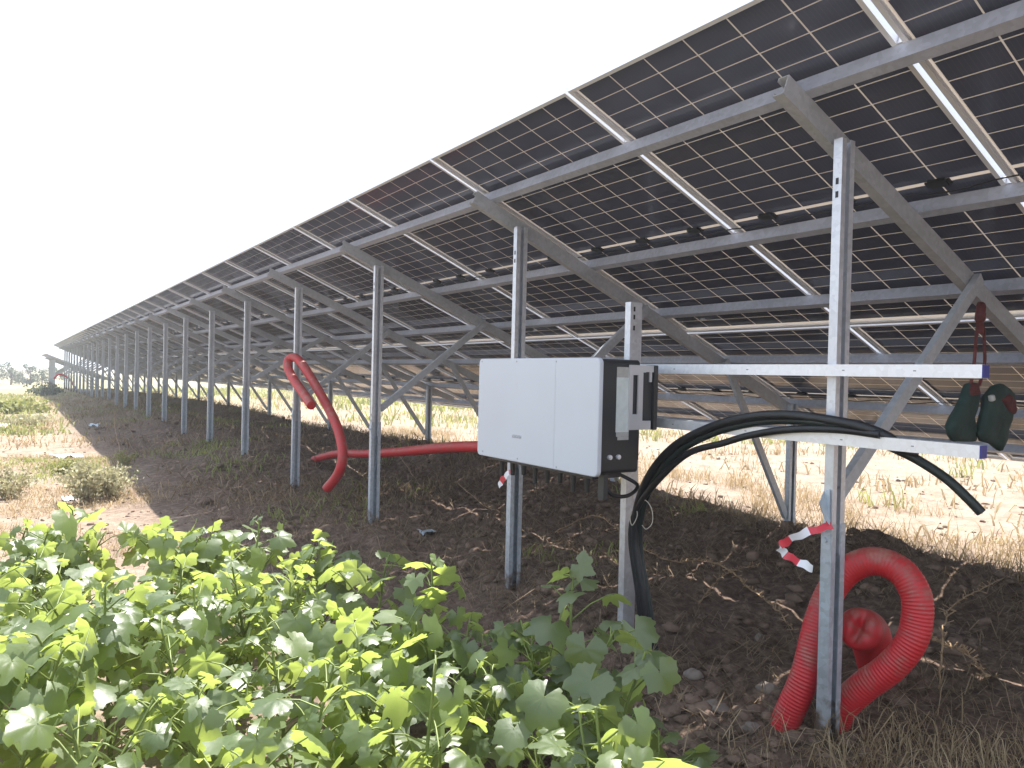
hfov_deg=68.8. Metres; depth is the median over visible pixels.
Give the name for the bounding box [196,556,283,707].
broadleaf plant
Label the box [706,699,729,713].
stone
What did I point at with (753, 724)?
stone
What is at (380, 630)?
broadleaf plant
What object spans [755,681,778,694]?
stone
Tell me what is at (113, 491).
shrub
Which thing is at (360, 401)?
weeds
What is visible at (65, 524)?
broadleaf plant
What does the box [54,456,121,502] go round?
shrub
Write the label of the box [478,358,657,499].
inverter
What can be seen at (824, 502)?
plastic scrap
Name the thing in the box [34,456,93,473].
shrub
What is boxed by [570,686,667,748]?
broadleaf plant
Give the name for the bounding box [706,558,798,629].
dry stalk
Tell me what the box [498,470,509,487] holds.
barrier tape
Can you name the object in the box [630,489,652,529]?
tie wire
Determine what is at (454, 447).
corrugated conduit
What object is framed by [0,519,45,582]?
broadleaf plant
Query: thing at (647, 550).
dry stalk
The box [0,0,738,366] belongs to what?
sky
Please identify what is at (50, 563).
broadleaf plant
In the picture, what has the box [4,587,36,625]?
broadleaf plant
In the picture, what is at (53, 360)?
solar table
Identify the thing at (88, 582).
broadleaf plant
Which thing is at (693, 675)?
stone
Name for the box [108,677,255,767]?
broadleaf plant
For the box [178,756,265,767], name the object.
broadleaf plant
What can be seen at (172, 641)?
broadleaf plant
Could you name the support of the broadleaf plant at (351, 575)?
on the ground at (732, 585)
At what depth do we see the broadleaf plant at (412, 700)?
1.91 m
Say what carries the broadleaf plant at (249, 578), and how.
on the ground at (732, 585)
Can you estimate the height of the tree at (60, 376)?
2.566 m
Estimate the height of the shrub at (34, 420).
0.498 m
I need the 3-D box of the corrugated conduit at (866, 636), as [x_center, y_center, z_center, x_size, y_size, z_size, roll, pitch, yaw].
[1.614,1.286,3.331,0.170,0.744,0.832,2,1,35]
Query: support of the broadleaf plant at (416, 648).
on the ground at (732, 585)
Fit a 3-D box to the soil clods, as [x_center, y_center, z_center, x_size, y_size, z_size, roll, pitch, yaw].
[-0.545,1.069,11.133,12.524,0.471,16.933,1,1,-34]
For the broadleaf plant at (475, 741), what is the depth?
2.26 m
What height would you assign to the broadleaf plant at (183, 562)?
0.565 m
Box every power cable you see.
[628,425,880,615]
[631,410,918,616]
[638,420,985,650]
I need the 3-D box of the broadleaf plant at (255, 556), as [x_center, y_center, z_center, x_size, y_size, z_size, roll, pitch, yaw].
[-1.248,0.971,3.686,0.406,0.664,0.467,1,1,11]
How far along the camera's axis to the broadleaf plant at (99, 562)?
3.90 m
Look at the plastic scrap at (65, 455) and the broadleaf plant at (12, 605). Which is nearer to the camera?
the broadleaf plant at (12, 605)
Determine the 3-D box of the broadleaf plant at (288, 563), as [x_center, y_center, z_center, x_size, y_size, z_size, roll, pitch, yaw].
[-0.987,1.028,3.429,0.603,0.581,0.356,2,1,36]
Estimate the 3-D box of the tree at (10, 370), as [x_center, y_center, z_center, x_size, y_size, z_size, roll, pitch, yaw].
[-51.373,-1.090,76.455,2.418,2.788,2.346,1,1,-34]
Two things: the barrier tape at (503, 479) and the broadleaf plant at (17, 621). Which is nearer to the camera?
the broadleaf plant at (17, 621)
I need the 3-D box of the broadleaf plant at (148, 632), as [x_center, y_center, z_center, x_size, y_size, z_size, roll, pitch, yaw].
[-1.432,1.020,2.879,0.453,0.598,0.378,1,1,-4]
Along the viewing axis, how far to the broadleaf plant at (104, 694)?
2.18 m
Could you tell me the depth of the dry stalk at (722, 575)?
4.70 m
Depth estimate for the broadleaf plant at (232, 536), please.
3.76 m
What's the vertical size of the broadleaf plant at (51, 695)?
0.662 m
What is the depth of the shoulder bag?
3.43 m
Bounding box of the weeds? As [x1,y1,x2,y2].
[0,386,1008,569]
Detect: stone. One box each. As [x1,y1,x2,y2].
[683,668,703,680]
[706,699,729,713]
[741,722,758,734]
[754,633,762,641]
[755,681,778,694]
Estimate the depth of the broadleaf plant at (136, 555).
3.86 m
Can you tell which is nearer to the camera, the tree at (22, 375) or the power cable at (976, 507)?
the power cable at (976, 507)
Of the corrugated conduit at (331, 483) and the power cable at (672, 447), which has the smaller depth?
the power cable at (672, 447)
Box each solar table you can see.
[41,353,120,389]
[53,0,1023,750]
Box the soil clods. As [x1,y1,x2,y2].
[0,414,1023,767]
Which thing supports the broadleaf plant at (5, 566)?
on the ground at (732, 585)
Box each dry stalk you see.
[113,413,119,451]
[458,483,504,513]
[554,513,707,562]
[699,562,759,603]
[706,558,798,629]
[931,633,990,677]
[934,568,1021,688]
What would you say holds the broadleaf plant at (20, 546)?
on the ground at (732, 585)
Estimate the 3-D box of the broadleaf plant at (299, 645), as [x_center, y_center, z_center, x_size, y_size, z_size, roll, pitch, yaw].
[-0.786,1.035,2.360,0.367,0.587,0.484,2,1,12]
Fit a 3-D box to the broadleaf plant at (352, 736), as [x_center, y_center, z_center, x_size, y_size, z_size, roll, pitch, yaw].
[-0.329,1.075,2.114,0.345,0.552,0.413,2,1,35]
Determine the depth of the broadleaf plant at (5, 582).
3.18 m
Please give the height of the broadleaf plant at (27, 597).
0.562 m
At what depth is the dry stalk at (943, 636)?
3.68 m
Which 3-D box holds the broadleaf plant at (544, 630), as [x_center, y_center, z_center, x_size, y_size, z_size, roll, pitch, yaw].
[0.214,0.960,2.481,0.353,0.798,0.543,1,1,-44]
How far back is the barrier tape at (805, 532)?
2.81 m
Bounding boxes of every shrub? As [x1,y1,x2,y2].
[0,395,59,413]
[0,412,56,425]
[0,465,39,499]
[21,383,66,395]
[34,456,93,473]
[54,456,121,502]
[96,461,143,499]
[115,447,139,465]
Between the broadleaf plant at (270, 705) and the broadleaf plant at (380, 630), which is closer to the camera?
the broadleaf plant at (270, 705)
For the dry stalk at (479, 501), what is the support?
on the ground at (732, 585)
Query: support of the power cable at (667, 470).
hanging from the inverter stand
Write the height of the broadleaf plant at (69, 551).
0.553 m
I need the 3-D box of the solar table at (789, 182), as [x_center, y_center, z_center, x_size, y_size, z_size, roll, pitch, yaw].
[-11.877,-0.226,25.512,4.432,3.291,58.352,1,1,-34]
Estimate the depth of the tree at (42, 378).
74.33 m
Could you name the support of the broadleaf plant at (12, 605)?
on the ground at (732, 585)
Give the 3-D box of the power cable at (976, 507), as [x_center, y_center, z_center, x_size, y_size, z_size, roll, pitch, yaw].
[1.041,0.743,3.057,0.202,1.245,1.536,1,1,-37]
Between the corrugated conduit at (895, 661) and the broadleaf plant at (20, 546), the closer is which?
the corrugated conduit at (895, 661)
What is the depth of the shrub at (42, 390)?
36.92 m
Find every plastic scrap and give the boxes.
[50,453,83,457]
[61,495,76,500]
[418,529,434,534]
[819,489,829,524]
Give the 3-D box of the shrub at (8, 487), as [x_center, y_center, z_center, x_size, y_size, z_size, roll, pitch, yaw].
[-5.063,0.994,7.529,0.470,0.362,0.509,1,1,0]
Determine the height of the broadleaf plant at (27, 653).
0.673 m
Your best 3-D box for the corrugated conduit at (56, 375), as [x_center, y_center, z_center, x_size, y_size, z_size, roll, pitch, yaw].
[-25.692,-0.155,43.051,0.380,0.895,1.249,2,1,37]
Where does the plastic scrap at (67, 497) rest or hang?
on the ground at (732, 585)
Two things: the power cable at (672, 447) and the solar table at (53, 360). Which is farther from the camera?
the solar table at (53, 360)
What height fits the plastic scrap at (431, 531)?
0.038 m
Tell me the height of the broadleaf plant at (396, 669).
0.564 m
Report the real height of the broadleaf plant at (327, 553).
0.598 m
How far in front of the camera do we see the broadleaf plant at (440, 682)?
2.43 m
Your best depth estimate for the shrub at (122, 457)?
10.18 m
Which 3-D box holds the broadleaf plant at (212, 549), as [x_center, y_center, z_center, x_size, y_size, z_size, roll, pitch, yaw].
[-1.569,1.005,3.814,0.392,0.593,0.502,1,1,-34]
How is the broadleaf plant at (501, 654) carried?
on the ground at (732, 585)
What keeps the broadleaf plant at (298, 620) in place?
on the ground at (732, 585)
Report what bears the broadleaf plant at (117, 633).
on the ground at (732, 585)
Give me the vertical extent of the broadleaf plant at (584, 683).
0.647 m
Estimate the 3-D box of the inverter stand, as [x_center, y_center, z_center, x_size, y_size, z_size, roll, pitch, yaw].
[0.832,0.716,3.385,0.120,2.235,2.422,1,1,-34]
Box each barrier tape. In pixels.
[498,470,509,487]
[776,522,832,572]
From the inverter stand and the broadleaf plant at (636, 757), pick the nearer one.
the broadleaf plant at (636, 757)
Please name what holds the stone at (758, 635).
on the ground at (732, 585)
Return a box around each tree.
[0,360,23,384]
[8,366,37,384]
[22,364,36,383]
[31,367,48,384]
[43,365,65,382]
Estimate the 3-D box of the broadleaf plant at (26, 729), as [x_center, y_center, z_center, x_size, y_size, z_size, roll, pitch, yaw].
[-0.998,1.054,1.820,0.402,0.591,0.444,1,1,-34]
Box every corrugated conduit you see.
[54,373,75,388]
[283,353,347,492]
[311,441,477,461]
[770,547,934,733]
[842,607,891,669]
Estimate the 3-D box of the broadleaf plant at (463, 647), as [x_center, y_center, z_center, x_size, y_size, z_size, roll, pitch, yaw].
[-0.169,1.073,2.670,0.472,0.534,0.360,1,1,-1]
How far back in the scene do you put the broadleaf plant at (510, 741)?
1.96 m
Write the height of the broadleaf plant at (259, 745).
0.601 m
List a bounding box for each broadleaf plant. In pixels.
[0,518,75,603]
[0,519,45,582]
[0,534,103,589]
[0,541,62,634]
[0,549,57,599]
[0,565,32,611]
[0,572,35,619]
[0,574,157,760]
[0,589,89,625]
[0,602,29,715]
[0,614,58,760]
[0,617,96,767]
[3,569,172,677]
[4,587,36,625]
[4,685,179,767]
[9,626,168,767]
[20,574,121,682]
[22,502,142,602]
[22,542,121,611]
[92,576,191,689]
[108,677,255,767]
[110,610,242,747]
[115,516,187,583]
[125,664,271,767]
[138,553,221,676]
[138,575,268,695]
[145,518,219,605]
[170,519,239,581]
[175,527,247,590]
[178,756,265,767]
[188,606,325,759]
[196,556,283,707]
[202,718,329,766]
[203,565,276,656]
[219,515,315,591]
[229,573,342,699]
[239,750,343,767]
[244,564,338,644]
[249,647,410,767]
[252,544,343,652]
[290,529,371,627]
[303,611,422,763]
[310,681,436,767]
[317,599,392,719]
[318,550,415,632]
[344,606,448,692]
[355,553,467,735]
[359,649,487,767]
[413,652,521,755]
[416,612,529,697]
[430,649,542,767]
[470,632,574,767]
[491,704,622,767]
[492,550,659,760]
[515,629,680,767]
[527,704,720,767]
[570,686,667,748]
[581,718,721,766]
[595,743,698,767]
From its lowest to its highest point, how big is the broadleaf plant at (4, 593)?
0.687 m
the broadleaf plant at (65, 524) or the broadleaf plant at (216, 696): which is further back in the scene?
the broadleaf plant at (65, 524)
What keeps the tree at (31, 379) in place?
on the ground at (732, 585)
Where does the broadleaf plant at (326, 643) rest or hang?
on the ground at (732, 585)
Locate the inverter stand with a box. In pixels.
[617,302,989,627]
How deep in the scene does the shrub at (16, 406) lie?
20.29 m
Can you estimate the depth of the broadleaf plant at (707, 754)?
2.05 m
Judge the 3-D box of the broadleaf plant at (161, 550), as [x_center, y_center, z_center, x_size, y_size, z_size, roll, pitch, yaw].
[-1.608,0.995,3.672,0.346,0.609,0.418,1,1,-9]
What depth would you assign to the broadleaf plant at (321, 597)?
3.17 m
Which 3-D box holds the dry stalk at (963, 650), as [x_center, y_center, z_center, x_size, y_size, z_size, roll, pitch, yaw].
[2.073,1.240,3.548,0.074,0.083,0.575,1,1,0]
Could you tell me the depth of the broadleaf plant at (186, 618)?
2.75 m
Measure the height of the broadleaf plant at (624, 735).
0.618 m
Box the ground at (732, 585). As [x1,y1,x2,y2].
[0,365,1023,767]
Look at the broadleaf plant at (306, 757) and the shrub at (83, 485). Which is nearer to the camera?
the broadleaf plant at (306, 757)
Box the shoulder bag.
[945,302,1016,450]

